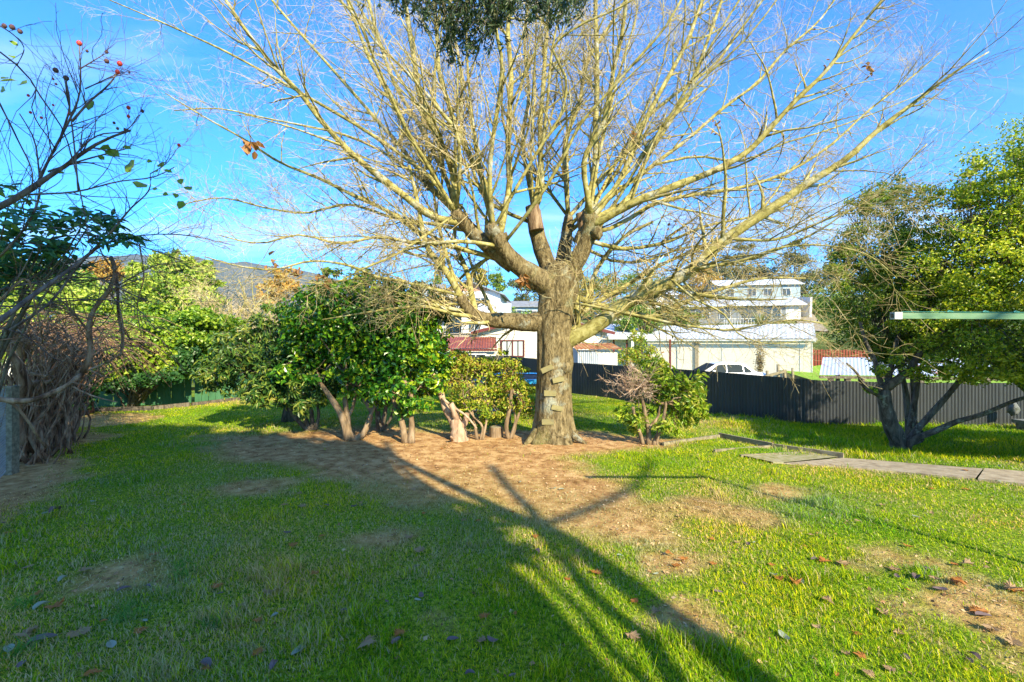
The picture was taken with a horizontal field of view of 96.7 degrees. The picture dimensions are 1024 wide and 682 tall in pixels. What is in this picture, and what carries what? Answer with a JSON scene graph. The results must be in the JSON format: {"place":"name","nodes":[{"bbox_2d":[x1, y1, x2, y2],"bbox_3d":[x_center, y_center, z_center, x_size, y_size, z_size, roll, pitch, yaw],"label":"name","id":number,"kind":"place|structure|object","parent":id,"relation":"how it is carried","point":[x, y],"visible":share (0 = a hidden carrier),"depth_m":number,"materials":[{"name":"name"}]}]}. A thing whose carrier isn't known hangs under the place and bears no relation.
{"place":"outdoors","nodes":[
{"label":"outdoors","id":0,"kind":"place"},
{"bbox_2d":[0,231,213,447],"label":"bramble cane","id":1,"kind":"object","parent":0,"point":[84,369],"visible":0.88,"depth_m":4.42,"materials":[{"name":"red plant"}]},
{"bbox_2d":[50,284,343,333],"bbox_3d":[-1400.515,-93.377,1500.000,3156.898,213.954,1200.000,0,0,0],"label":"hills","id":2,"kind":"structure","parent":0,"point":[234,299],"depth_m":1369.99,"materials":[{"name":"plant"}]},
{"bbox_2d":[44,254,369,301],"bbox_3d":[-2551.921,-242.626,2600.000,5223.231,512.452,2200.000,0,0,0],"label":"hills","id":3,"kind":"structure","parent":0,"point":[228,266],"depth_m":2372.08,"materials":[{"name":"plant"}]},
{"bbox_2d":[358,0,590,68],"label":"overhanging conifer","id":4,"kind":"object","parent":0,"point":[496,9],"visible":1,"depth_m":2.93,"materials":[{"name":"green plant"}]},
{"bbox_2d":[0,289,1023,681],"bbox_3d":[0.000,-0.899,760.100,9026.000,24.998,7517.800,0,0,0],"label":"ground","id":5,"kind":"structure","parent":0,"point":[316,451],"depth_m":3.62,"materials":[{"name":"plant"}]},
{"bbox_2d":[0,385,18,476],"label":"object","id":6,"kind":"object","parent":5,"relation":"on","point":[9,445],"visible":0.25,"depth_m":5.45,"materials":[{"name":"concrete"}]},
{"bbox_2d":[32,348,116,414],"bbox_3d":[-9.444,0.881,9.660,1.008,1.578,2.283,0,0,-22],"label":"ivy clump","id":7,"kind":"object","parent":6,"relation":"attached to","point":[90,408],"visible":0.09,"depth_m":10.21,"materials":[{"name":"green plant"}]},
{"bbox_2d":[13,626,32,637],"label":"fallen leaf","id":8,"kind":"object","parent":5,"relation":"on","point":[27,631],"visible":0.97,"depth_m":2.43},
{"bbox_2d":[32,601,49,609],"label":"fallen leaf","id":9,"kind":"object","parent":5,"relation":"on","point":[37,604],"visible":1,"depth_m":2.70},
{"bbox_2d":[27,633,57,641],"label":"fallen leaf","id":10,"kind":"object","parent":5,"relation":"on","point":[48,635],"visible":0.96,"depth_m":2.43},
{"bbox_2d":[43,596,64,608],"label":"fallen leaf","id":11,"kind":"object","parent":5,"relation":"on","point":[58,604],"visible":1,"depth_m":2.72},
{"bbox_2d":[0,262,114,368],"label":"broadleaf tree","id":12,"kind":"object","parent":5,"relation":"on","point":[88,284],"visible":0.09,"depth_m":27.55,"materials":[{"name":"green plant"}]},
{"bbox_2d":[0,281,126,362],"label":"hedge","id":13,"kind":"object","parent":5,"relation":"on","point":[83,293],"visible":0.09,"depth_m":16.45,"materials":[{"name":"green plant"}]},
{"bbox_2d":[0,183,150,392],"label":"evergreen shrub","id":14,"kind":"object","parent":5,"relation":"on","point":[54,249],"visible":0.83,"depth_m":4.14,"materials":[{"name":"green plant"}]},
{"bbox_2d":[66,626,90,637],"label":"fallen leaf","id":15,"kind":"object","parent":5,"relation":"on","point":[71,633],"visible":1,"depth_m":2.46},
{"bbox_2d":[83,668,97,676],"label":"fallen leaf","id":16,"kind":"object","parent":5,"relation":"on","point":[89,671],"visible":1,"depth_m":2.16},
{"bbox_2d":[0,303,192,465],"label":"old vine","id":17,"kind":"object","parent":5,"relation":"on","point":[60,426],"visible":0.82,"depth_m":6.18,"materials":[{"name":"brown plant"}]},
{"bbox_2d":[80,258,129,306],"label":"autumn tree","id":18,"kind":"object","parent":5,"relation":"on","point":[100,275],"visible":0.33,"depth_m":79.08,"materials":[{"name":"orange plant"}]},
{"bbox_2d":[106,640,116,647],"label":"fallen leaf","id":19,"kind":"object","parent":5,"relation":"on","point":[111,644],"visible":1,"depth_m":2.37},
{"bbox_2d":[0,1,243,361],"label":"rose shrub","id":20,"kind":"object","parent":5,"relation":"on","point":[42,180],"visible":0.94,"depth_m":3.61,"materials":[{"name":"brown plant"}]},
{"bbox_2d":[76,300,256,406],"bbox_3d":[-9.071,0.341,11.849,4.108,2.946,3.228,0,0,-15],"label":"ivy hedge","id":21,"kind":"object","parent":5,"relation":"on","point":[187,349],"visible":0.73,"depth_m":11.09,"materials":[{"name":"green plant"}]},
{"bbox_2d":[94,397,244,411],"bbox_3d":[-8.297,1.596,11.521,3.667,0.139,0.779,0,0,-41],"label":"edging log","id":22,"kind":"object","parent":5,"relation":"on","point":[131,408],"visible":0.64,"depth_m":11.00,"materials":[{"name":"brown wood"}]},
{"bbox_2d":[113,249,230,315],"bbox_3d":[-22.279,-1.438,30.041,7.185,9.234,5.130,0,0,0],"label":"broadleaf tree","id":23,"kind":"object","parent":5,"relation":"on","point":[147,289],"visible":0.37,"depth_m":28.97,"materials":[{"name":"green plant"}]},
{"bbox_2d":[199,657,211,666],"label":"fallen leaf","id":24,"kind":"object","parent":5,"relation":"on","point":[205,660],"visible":1,"depth_m":2.23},
{"bbox_2d":[157,290,277,351],"bbox_3d":[-12.604,0.093,19.442,5.602,4.654,4.614,0,0,-37],"label":"weeping tree","id":25,"kind":"object","parent":5,"relation":"on","point":[235,311],"visible":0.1,"depth_m":19.83,"materials":[{"name":"green plant"}]},
{"bbox_2d":[163,271,294,341],"bbox_3d":[-12.592,-0.361,22.264,7.021,5.719,6.587,0,0,30],"label":"weeping tree","id":26,"kind":"object","parent":5,"relation":"on","point":[206,297],"visible":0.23,"depth_m":21.28,"materials":[{"name":"green plant"}]},
{"bbox_2d":[94,365,397,406],"bbox_3d":[-7.441,0.982,12.972,8.902,1.372,0.905,0,0,-33],"label":"board fence","id":27,"kind":"object","parent":5,"relation":"on","point":[172,393],"visible":0.06,"depth_m":11.74,"materials":[{"name":"wood"}]},
{"bbox_2d":[188,300,340,430],"bbox_3d":[-4.344,0.442,8.271,2.960,2.457,1.837,0,0,29],"label":"rhododendron bush","id":28,"kind":"object","parent":5,"relation":"on","point":[229,357],"visible":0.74,"depth_m":7.98,"materials":[{"name":"green plant"}]},
{"bbox_2d":[192,271,341,327],"bbox_3d":[-13.678,-0.716,26.916,8.166,6.796,5.416,0,0,-22],"label":"weeping tree","id":29,"kind":"object","parent":5,"relation":"on","point":[242,296],"visible":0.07,"depth_m":26.16,"materials":[{"name":"green plant"}]},
{"bbox_2d":[269,659,278,669],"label":"fallen leaf","id":30,"kind":"object","parent":5,"relation":"on","point":[272,663],"visible":1,"depth_m":2.21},
{"bbox_2d":[254,266,302,324],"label":"russet tree","id":31,"kind":"object","parent":5,"relation":"on","point":[290,269],"visible":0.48,"depth_m":59.47,"materials":[{"name":"orange plant"}]},
{"bbox_2d":[281,408,294,421],"bbox_3d":[-4.550,1.485,9.290,0.331,0.401,0.340,0,0,0],"label":"tree stump","id":32,"kind":"object","parent":5,"relation":"on","point":[286,416],"visible":0.26,"depth_m":9.17,"materials":[{"name":"brown plant"}]},
{"bbox_2d":[266,266,419,440],"bbox_3d":[-2.869,0.149,8.032,2.868,3.093,2.340,0,0,0],"label":"camellia bush","id":33,"kind":"object","parent":5,"relation":"on","point":[336,344],"visible":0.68,"depth_m":7.49,"materials":[{"name":"green plant"}]},
{"bbox_2d":[357,635,377,648],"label":"fallen leaf","id":34,"kind":"object","parent":5,"relation":"on","point":[368,640],"visible":0.94,"depth_m":2.35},
{"bbox_2d":[338,313,439,431],"bbox_3d":[-2.540,0.337,9.243,2.258,2.617,1.804,0,0,25],"label":"camellia bush","id":35,"kind":"object","parent":5,"relation":"on","point":[381,425],"visible":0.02,"depth_m":8.23,"materials":[{"name":"green plant"}]},
{"bbox_2d":[393,627,404,635],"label":"fallen leaf","id":36,"kind":"object","parent":5,"relation":"on","point":[398,631],"visible":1,"depth_m":2.46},
{"bbox_2d":[347,277,456,443],"bbox_3d":[-1.871,0.251,7.847,1.891,2.812,2.345,0,0,0],"label":"camellia bush","id":37,"kind":"object","parent":5,"relation":"on","point":[411,378],"visible":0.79,"depth_m":7.25,"materials":[{"name":"green plant"}]},
{"bbox_2d":[432,267,444,282],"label":"hillside tree","id":38,"kind":"object","parent":5,"relation":"on","point":[438,274],"visible":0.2,"depth_m":94.68,"materials":[{"name":"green plant"}]},
{"bbox_2d":[429,358,476,441],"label":"pruned shrub","id":39,"kind":"object","parent":5,"relation":"on","point":[458,425],"visible":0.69,"depth_m":7.51,"materials":[{"name":"beige plant"}]},
{"bbox_2d":[442,332,476,348],"bbox_3d":[-2.800,0.100,28.955,4.500,1.300,0.110,0,0,0],"label":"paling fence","id":40,"kind":"object","parent":5,"relation":"on","point":[459,334],"visible":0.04,"depth_m":28.99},
{"bbox_2d":[438,337,496,357],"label":"red roofed shed","id":41,"kind":"structure","parent":5,"relation":"on","point":[487,343],"depth_m":22.26,"materials":[{"name":"paint"}]},
{"bbox_2d":[469,353,486,356],"bbox_3d":[-1.711,0.900,21.469,1.020,0.620,0.100,0,0,-3],"label":"window","id":42,"kind":"structure","parent":41,"relation":"in","point":[472,354],"depth_m":21.47,"materials":[{"name":"white paint"}]},
{"bbox_2d":[432,280,510,332],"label":"white house","id":43,"kind":"structure","parent":5,"relation":"on","point":[496,296],"depth_m":46.70,"materials":[{"name":"paint"}]},
{"bbox_2d":[445,321,460,332],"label":"window","id":44,"kind":"structure","parent":43,"relation":"in","point":[457,327],"depth_m":46.85,"materials":[{"name":"glass"}]},
{"bbox_2d":[470,267,488,285],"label":"hillside tree","id":45,"kind":"object","parent":5,"relation":"on","point":[481,275],"visible":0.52,"depth_m":74.59,"materials":[{"name":"yellow plant"}]},
{"bbox_2d":[439,348,528,439],"bbox_3d":[-0.535,0.897,8.061,1.688,1.555,1.463,0,0,0],"label":"deciduous azalea","id":46,"kind":"object","parent":5,"relation":"on","point":[468,366],"visible":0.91,"depth_m":7.80,"materials":[{"name":"green plant"}]},
{"bbox_2d":[459,303,510,332],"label":"white house","id":47,"kind":"structure","parent":5,"relation":"on","point":[504,307],"depth_m":42.00,"materials":[{"name":"paint"}]},
{"bbox_2d":[473,409,513,423],"bbox_3d":[-0.365,1.542,9.308,0.850,0.265,0.260,0,0,0],"label":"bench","id":48,"kind":"object","parent":5,"relation":"on","point":[478,415],"visible":0.36,"depth_m":9.20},
{"bbox_2d":[489,425,502,437],"bbox_3d":[-0.273,1.586,7.926,0.250,0.208,0.250,0,0,0],"label":"cut log","id":49,"kind":"object","parent":5,"relation":"on","point":[495,431],"visible":0.88,"depth_m":7.83,"materials":[{"name":"wood"}]},
{"bbox_2d":[487,266,507,291],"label":"hillside tree","id":50,"kind":"object","parent":5,"relation":"on","point":[496,280],"visible":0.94,"depth_m":79.64,"materials":[{"name":"green plant"}]},
{"bbox_2d":[474,373,536,399],"bbox_3d":[0.250,1.331,12.400,2.580,0.762,2.580,0,0,0],"label":"trampoline","id":51,"kind":"object","parent":5,"relation":"on","point":[531,378],"visible":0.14,"depth_m":12.04,"materials":[{"name":"blue plastic"}]},
{"bbox_2d":[2,415,1023,681],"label":"leaf litter","id":52,"kind":"object","parent":5,"relation":"on","point":[554,543],"visible":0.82,"depth_m":3.85,"materials":[{"name":"plant"}]},
{"bbox_2d":[492,348,535,438],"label":"thin stemmed shrub","id":53,"kind":"object","parent":5,"relation":"on","point":[520,400],"visible":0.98,"depth_m":7.75,"materials":[{"name":"green plant"}]},
{"bbox_2d":[506,278,536,300],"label":"hillside tree","id":54,"kind":"object","parent":5,"relation":"on","point":[511,284],"visible":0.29,"depth_m":104.48,"materials":[{"name":"green plant"}]},
{"bbox_2d":[507,301,537,313],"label":"blue house","id":55,"kind":"structure","parent":5,"relation":"on","point":[522,305],"depth_m":62.08,"materials":[{"name":"grey tile"}]},
{"bbox_2d":[512,293,538,300],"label":"hillside tree","id":56,"kind":"object","parent":5,"relation":"on","point":[522,297],"visible":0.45,"depth_m":73.33,"materials":[{"name":"green plant"}]},
{"bbox_2d":[471,322,614,358],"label":"cream house","id":57,"kind":"structure","parent":5,"relation":"on","point":[525,345],"depth_m":25.64,"materials":[{"name":"paint"}]},
{"bbox_2d":[500,340,524,356],"bbox_3d":[0.025,0.420,25.608,1.360,0.960,0.100,0,0,-4],"label":"window","id":58,"kind":"structure","parent":57,"relation":"in","point":[517,347],"depth_m":25.61,"materials":[{"name":"red paint"}]},
{"bbox_2d":[67,0,1023,444],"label":"bare tree","id":59,"kind":"object","parent":5,"relation":"on","point":[555,282],"visible":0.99,"depth_m":7.17,"materials":[{"name":"brown plant"}]},
{"bbox_2d":[573,343,620,364],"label":"iron shed","id":60,"kind":"structure","parent":5,"relation":"on","point":[607,358],"depth_m":17.67,"materials":[{"name":"white paint"}]},
{"bbox_2d":[584,296,655,320],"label":"hillside tree","id":61,"kind":"object","parent":5,"relation":"on","point":[606,303],"visible":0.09,"depth_m":59.65,"materials":[{"name":"green plant"}]},
{"bbox_2d":[605,324,645,338],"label":"white roofed house","id":62,"kind":"structure","parent":5,"relation":"on","point":[626,332],"depth_m":33.87,"materials":[{"name":"metal"}]},
{"bbox_2d":[581,269,677,296],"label":"hillside tree","id":63,"kind":"object","parent":5,"relation":"on","point":[624,280],"visible":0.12,"depth_m":96.92,"materials":[{"name":"green plant"}]},
{"bbox_2d":[624,630,641,641],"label":"fallen leaf","id":64,"kind":"object","parent":5,"relation":"on","point":[633,635],"visible":1,"depth_m":2.43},
{"bbox_2d":[596,335,673,367],"bbox_3d":[6.152,1.105,23.369,3.525,2.790,3.250,0,0,8],"label":"verandah","id":65,"kind":"object","parent":5,"relation":"on","point":[619,342],"visible":0.28,"depth_m":23.36,"materials":[{"name":"white paint"}]},
{"bbox_2d":[614,305,662,344],"bbox_3d":[9.470,-0.065,33.949,3.823,5.538,2.339,0,0,0],"label":"hillside tree","id":66,"kind":"object","parent":5,"relation":"on","point":[635,322],"visible":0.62,"depth_m":33.58,"materials":[{"name":"green plant"}]},
{"bbox_2d":[617,328,666,366],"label":"garden bush","id":67,"kind":"object","parent":5,"relation":"on","point":[636,353],"visible":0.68,"depth_m":19.89,"materials":[{"name":"green plant"}]},
{"bbox_2d":[598,355,711,444],"bbox_3d":[2.287,0.970,7.434,2.073,1.459,1.486,0,0,-42],"label":"rhododendron bush","id":68,"kind":"object","parent":5,"relation":"on","point":[686,404],"visible":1,"depth_m":7.39,"materials":[{"name":"green plant"}]},
{"bbox_2d":[654,301,705,324],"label":"hillside tree","id":69,"kind":"object","parent":5,"relation":"on","point":[683,315],"visible":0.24,"depth_m":49.64,"materials":[{"name":"green plant"}]},
{"bbox_2d":[675,268,724,299],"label":"hillside tree","id":70,"kind":"object","parent":5,"relation":"on","point":[702,276],"visible":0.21,"depth_m":93.71,"materials":[{"name":"orange plant"}]},
{"bbox_2d":[400,355,1023,425],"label":"corrugated fence","id":71,"kind":"object","parent":5,"relation":"on","point":[845,402],"visible":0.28,"depth_m":10.93,"materials":[{"name":"metal"}]},
{"bbox_2d":[693,361,765,375],"bbox_3d":[10.544,1.768,23.422,4.500,1.415,1.940,0,0,2],"label":"parked car","id":72,"kind":"object","parent":5,"relation":"on","point":[735,367],"visible":0.13,"depth_m":22.72,"materials":[{"name":"white paint"}]},
{"bbox_2d":[646,323,816,379],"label":"garage","id":73,"kind":"structure","parent":5,"relation":"on","point":[727,352],"depth_m":30.02,"materials":[{"name":"white metal"}]},
{"bbox_2d":[677,347,691,369],"bbox_3d":[11.929,1.430,31.461,0.950,2.040,0.050,0,0,31],"label":"door","id":74,"kind":"structure","parent":73,"relation":"in","point":[687,365],"depth_m":31.41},
{"bbox_2d":[706,243,779,279],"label":"hillside tree","id":75,"kind":"object","parent":5,"relation":"on","point":[764,270],"visible":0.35,"depth_m":110.24,"materials":[{"name":"green plant"}]},
{"bbox_2d":[680,297,806,324],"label":"grey house","id":76,"kind":"structure","parent":5,"relation":"on","point":[783,302],"depth_m":56.26,"materials":[{"name":"paint"}]},
{"bbox_2d":[719,309,730,318],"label":"window","id":77,"kind":"structure","parent":76,"relation":"in","point":[721,310],"depth_m":56.88,"materials":[{"name":"glass"}]},
{"bbox_2d":[742,310,756,322],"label":"door","id":78,"kind":"structure","parent":76,"relation":"in","point":[750,311],"depth_m":56.21,"materials":[{"name":"grey glass"}]},
{"bbox_2d":[763,308,780,318],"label":"window","id":79,"kind":"structure","parent":76,"relation":"in","point":[775,309],"depth_m":55.51,"materials":[{"name":"glass"}]},
{"bbox_2d":[662,433,843,463],"bbox_3d":[3.668,1.726,6.981,1.730,0.249,1.958,0,0,-37],"label":"terraced step","id":80,"kind":"object","parent":5,"relation":"on","point":[779,458],"visible":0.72,"depth_m":6.84,"materials":[{"name":"concrete"}]},
{"bbox_2d":[703,279,802,298],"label":"house","id":81,"kind":"structure","parent":5,"relation":"on","point":[791,287],"depth_m":74.97,"materials":[{"name":"white metal"}]},
{"bbox_2d":[782,288,790,295],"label":"window","id":82,"kind":"structure","parent":81,"relation":"in","point":[787,290],"depth_m":74.13,"materials":[{"name":"glass"}]},
{"bbox_2d":[753,340,766,371],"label":"wall creeper","id":83,"kind":"object","parent":5,"relation":"on","point":[760,363],"depth_m":27.56,"materials":[{"name":"beige plant"}]},
{"bbox_2d":[752,313,771,323],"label":"flax plant","id":84,"kind":"object","parent":5,"relation":"on","point":[761,317],"visible":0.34,"depth_m":49.73,"materials":[{"name":"green plant"}]},
{"bbox_2d":[776,364,779,376],"bbox_3d":[12.864,1.869,21.998,0.166,1.468,0.156,0,0,23],"label":"timber post","id":85,"kind":"object","parent":5,"relation":"on","point":[778,368],"visible":0.29,"depth_m":21.95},
{"bbox_2d":[764,369,786,375],"bbox_3d":[12.555,1.585,21.800,1.201,0.449,0.080,0,0,0],"label":"timber rail","id":86,"kind":"object","parent":85,"relation":"attached to","point":[777,373],"visible":0.64,"depth_m":21.76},
{"bbox_2d":[778,630,789,639],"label":"fallen leaf","id":87,"kind":"object","parent":5,"relation":"on","point":[782,633],"visible":1,"depth_m":2.47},
{"bbox_2d":[768,239,829,296],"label":"hillside tree","id":88,"kind":"object","parent":5,"relation":"on","point":[802,286],"visible":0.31,"depth_m":102.77,"materials":[{"name":"green plant"}]},
{"bbox_2d":[797,297,812,316],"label":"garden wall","id":89,"kind":"structure","parent":5,"relation":"on","point":[804,308],"depth_m":56.64,"materials":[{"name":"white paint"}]},
{"bbox_2d":[802,280,858,313],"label":"hillside tree","id":90,"kind":"object","parent":5,"relation":"on","point":[821,290],"visible":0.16,"depth_m":59.63,"materials":[{"name":"green plant"}]},
{"bbox_2d":[813,349,868,365],"bbox_3d":[25.756,1.350,30.538,10.104,1.543,0.156,0,0,17],"label":"board fence","id":91,"kind":"object","parent":5,"relation":"on","point":[825,354],"visible":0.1,"depth_m":31.59,"materials":[{"name":"wood"}]},
{"bbox_2d":[853,648,867,660],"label":"fallen leaf","id":92,"kind":"object","parent":5,"relation":"on","point":[860,654],"visible":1,"depth_m":2.32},
{"bbox_2d":[861,668,874,677],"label":"fallen leaf","id":93,"kind":"object","parent":5,"relation":"on","point":[869,672],"visible":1,"depth_m":2.19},
{"bbox_2d":[810,268,942,296],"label":"hillside tree","id":94,"kind":"object","parent":5,"relation":"on","point":[828,277],"visible":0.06,"depth_m":85.52,"materials":[{"name":"green plant"}]},
{"bbox_2d":[807,173,965,432],"bbox_3d":[7.291,-0.727,8.883,2.746,5.419,2.231,0,0,0],"label":"leafy tree","id":95,"kind":"object","parent":5,"relation":"on","point":[882,290],"visible":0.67,"depth_m":8.78,"materials":[{"name":"green plant"}]},
{"bbox_2d":[819,357,994,382],"bbox_3d":[16.032,1.861,18.593,7.550,2.278,2.600,0,0,9],"label":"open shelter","id":96,"kind":"object","parent":5,"relation":"on","point":[855,364],"visible":0.3,"depth_m":18.42,"materials":[{"name":"metal"}]},
{"bbox_2d":[846,112,1023,449],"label":"leafy tree","id":97,"kind":"object","parent":5,"relation":"on","point":[1000,276],"visible":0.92,"depth_m":7.56,"materials":[{"name":"green plant"}]},
{"bbox_2d":[890,310,1023,318],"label":"clothesline","id":98,"kind":"object","parent":5,"relation":"on","point":[984,314],"visible":1,"depth_m":2.94,"materials":[{"name":"green plastic"}]},
{"bbox_2d":[968,604,989,612],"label":"fallen leaf","id":99,"kind":"object","parent":5,"relation":"on","point":[973,608],"visible":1,"depth_m":2.70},
{"bbox_2d":[975,611,991,615],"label":"fallen leaf","id":100,"kind":"object","parent":5,"relation":"on","point":[981,613],"visible":1,"depth_m":2.66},
{"bbox_2d":[981,623,1004,631],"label":"fallen leaf","id":101,"kind":"object","parent":5,"relation":"on","point":[987,626],"visible":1,"depth_m":2.52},
{"bbox_2d":[982,334,1023,391],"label":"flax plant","id":102,"kind":"object","parent":5,"relation":"on","point":[1019,383],"visible":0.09,"depth_m":7.60,"materials":[{"name":"green plant"}]},
{"bbox_2d":[1003,633,1022,646],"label":"fallen leaf","id":103,"kind":"object","parent":5,"relation":"on","point":[1012,640],"visible":1,"depth_m":2.42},
{"bbox_2d":[1006,403,1020,415],"bbox_3d":[11.418,1.556,10.364,0.209,0.318,0.218,0,0,0],"label":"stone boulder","id":104,"kind":"object","parent":5,"relation":"on","point":[1013,409],"visible":0.92,"depth_m":10.31,"materials":[{"name":"stone"}]},
{"bbox_2d":[1004,578,1022,589],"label":"fallen leaf","id":105,"kind":"object","parent":5,"relation":"on","point":[1009,585],"visible":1,"depth_m":2.91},
{"bbox_2d":[1011,419,1023,430],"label":"garden bench","id":106,"kind":"object","parent":5,"relation":"on","point":[1019,424],"visible":0.78,"depth_m":10.10,"materials":[{"name":"stone"}]},
{"bbox_2d":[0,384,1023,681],"bbox_3d":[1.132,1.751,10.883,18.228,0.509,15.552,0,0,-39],"label":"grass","id":107,"kind":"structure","parent":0,"point":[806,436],"depth_m":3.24,"materials":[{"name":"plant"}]},
{"bbox_2d":[0,0,1023,300],"label":"sky","id":108,"kind":"structure","parent":0,"point":[19,13],"materials":[{"name":"blue"}]},
{"bbox_2d":[796,313,826,330],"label":"driveway","id":109,"kind":"structure","parent":0,"point":[815,325],"depth_m":51.36,"materials":[{"name":"concrete"}]},
{"bbox_2d":[787,339,1009,382],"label":"grass bank","id":110,"kind":"structure","parent":0,"point":[809,375],"depth_m":26.36,"materials":[{"name":"plant"}]},
{"bbox_2d":[784,458,1023,485],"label":"path","id":111,"kind":"structure","parent":0,"point":[1002,475],"depth_m":5.82,"materials":[{"name":"concrete"}]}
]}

